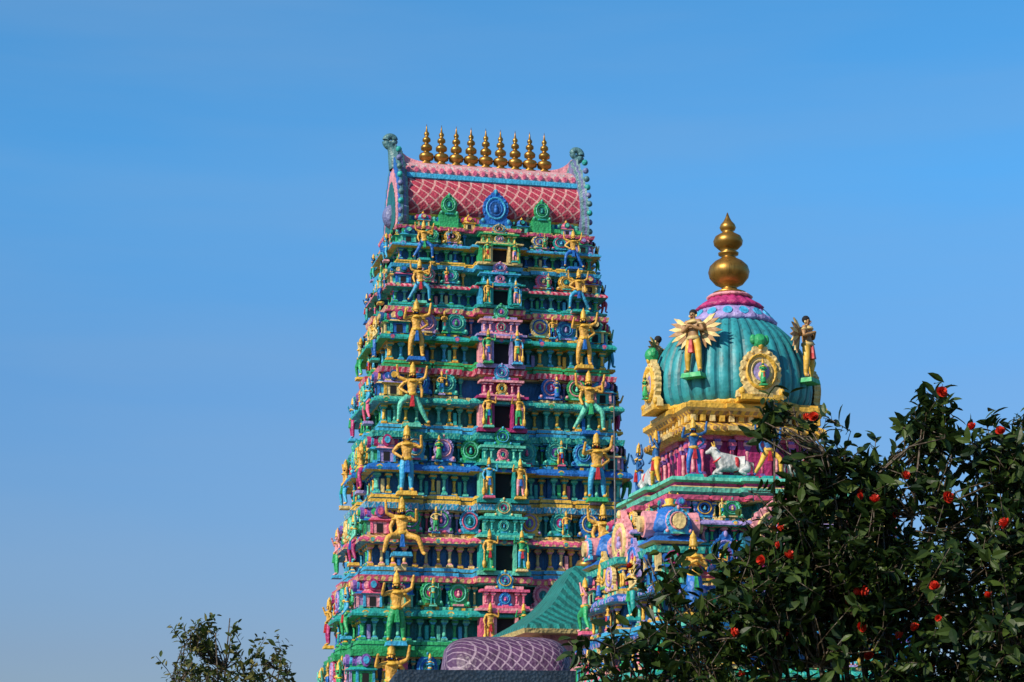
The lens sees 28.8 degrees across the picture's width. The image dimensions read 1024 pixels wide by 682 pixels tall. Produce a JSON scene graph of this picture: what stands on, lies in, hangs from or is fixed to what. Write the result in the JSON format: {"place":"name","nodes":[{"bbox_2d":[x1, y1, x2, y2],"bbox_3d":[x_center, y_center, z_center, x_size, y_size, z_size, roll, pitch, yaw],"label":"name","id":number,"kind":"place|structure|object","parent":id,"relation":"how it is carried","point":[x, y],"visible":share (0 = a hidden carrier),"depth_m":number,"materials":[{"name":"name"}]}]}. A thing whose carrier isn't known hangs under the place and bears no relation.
{"place":"outdoors","nodes":[
{"label":"outdoors","id":0,"kind":"place"},
{"bbox_2d":[316,125,632,681],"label":"gopuram temple tower","id":1,"kind":"structure","parent":0,"point":[477,485],"depth_m":71.12,"materials":[{"name":"stone"}]},
{"bbox_2d":[389,669,575,681],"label":"hall walls","id":2,"kind":"structure","parent":0,"point":[400,675],"depth_m":49.97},
{"bbox_2d":[441,637,569,670],"bbox_3d":[-0.180,8.307,52.478,3.440,1.001,3.003,1,-13,-6],"label":"patterned vault","id":3,"kind":"object","parent":2,"relation":"on","point":[503,653],"visible":0.82,"depth_m":51.21,"materials":[{"name":"purple paint"}]},
{"bbox_2d":[0,0,1023,681],"label":"sky","id":4,"kind":"structure","parent":0,"point":[193,192],"materials":[{"name":"blue"}]},
{"bbox_2d":[492,559,598,670],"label":"roof and walls","id":5,"kind":"structure","parent":0,"point":[552,614],"depth_m":56.01,"materials":[{"name":"teal"}]},
{"label":"ground","id":6,"kind":"structure","parent":0,"visible":0},
{"bbox_2d":[151,612,295,681],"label":"tree","id":7,"kind":"object","parent":6,"relation":"on","point":[203,648],"visible":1,"depth_m":13.81,"materials":[{"name":"green plant"}]},
{"bbox_2d":[613,396,615,526],"bbox_3d":[2.450,6.773,46.673,0.300,11.200,0.300,0,-13,0],"label":"lightning rod pole","id":8,"kind":"object","parent":6,"relation":"on","point":[614,468],"visible":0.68,"depth_m":47.47,"materials":[{"name":"metal"}]},
{"bbox_2d":[574,213,916,681],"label":"domed vimana shrine","id":9,"kind":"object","parent":6,"relation":"on","point":[748,354],"visible":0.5,"depth_m":45.64,"materials":[{"name":"stone"}]},
{"bbox_2d":[630,443,643,490],"bbox_3d":[3.074,3.143,48.149,0.292,1.397,0.639,3,-13,-13],"label":"blue deity statue","id":10,"kind":"object","parent":9,"relation":"on","point":[638,462],"visible":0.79,"depth_m":48.10,"materials":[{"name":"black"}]},
{"bbox_2d":[637,462,662,488],"bbox_3d":[3.294,3.195,47.136,0.488,0.855,1.178,3,-13,-13],"label":"white bull statue","id":11,"kind":"object","parent":9,"relation":"on","point":[645,480],"visible":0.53,"depth_m":46.97,"materials":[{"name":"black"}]},
{"bbox_2d":[648,430,660,486],"bbox_3d":[3.360,2.765,46.508,0.292,1.397,0.729,3,-13,-13],"label":"blue deity statue","id":12,"kind":"object","parent":9,"relation":"on","point":[655,460],"visible":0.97,"depth_m":46.42,"materials":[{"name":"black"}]},
{"bbox_2d":[648,336,663,362],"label":"winged garuda statue","id":13,"kind":"object","parent":9,"relation":"on","point":[655,341],"visible":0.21,"depth_m":48.47,"materials":[{"name":"multicoloured"}]},
{"bbox_2d":[681,418,707,476],"bbox_3d":[4.118,2.404,44.945,0.639,1.397,0.292,3,-13,-13],"label":"blue deity statue","id":14,"kind":"object","parent":9,"relation":"on","point":[693,436],"visible":1,"depth_m":44.88,"materials":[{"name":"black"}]},
{"bbox_2d":[669,309,721,379],"bbox_3d":[4.184,0.053,45.977,1.403,1.638,0.432,-8,-15,31],"label":"winged garuda statue","id":15,"kind":"object","parent":9,"relation":"on","point":[685,334],"visible":1,"depth_m":45.93,"materials":[{"name":"yellow"}]},
{"bbox_2d":[705,441,758,477],"bbox_3d":[4.933,2.722,45.087,1.178,0.855,0.488,3,-13,-13],"label":"white bull statue","id":16,"kind":"object","parent":9,"relation":"on","point":[738,467],"visible":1,"depth_m":44.92,"materials":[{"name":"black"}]},
{"bbox_2d":[753,424,782,478],"bbox_3d":[5.802,2.468,45.224,0.729,1.397,0.292,3,-13,-13],"label":"blue deity statue","id":17,"kind":"object","parent":9,"relation":"on","point":[767,450],"visible":0.38,"depth_m":45.12,"materials":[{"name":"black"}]},
{"bbox_2d":[784,459,803,476],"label":"white bull statue","id":18,"kind":"object","parent":9,"relation":"on","point":[788,469],"visible":0.11,"depth_m":45.28,"materials":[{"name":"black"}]},
{"bbox_2d":[790,316,820,385],"bbox_3d":[6.929,0.196,46.594,0.432,1.638,1.403,-8,-15,31],"label":"winged garuda statue","id":19,"kind":"object","parent":9,"relation":"on","point":[806,333],"visible":1,"depth_m":46.47,"materials":[{"name":"yellow"}]},
{"bbox_2d":[556,372,1023,681],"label":"camellia bush","id":20,"kind":"object","parent":6,"relation":"on","point":[854,555],"visible":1,"depth_m":9.19,"materials":[{"name":"green plant"}]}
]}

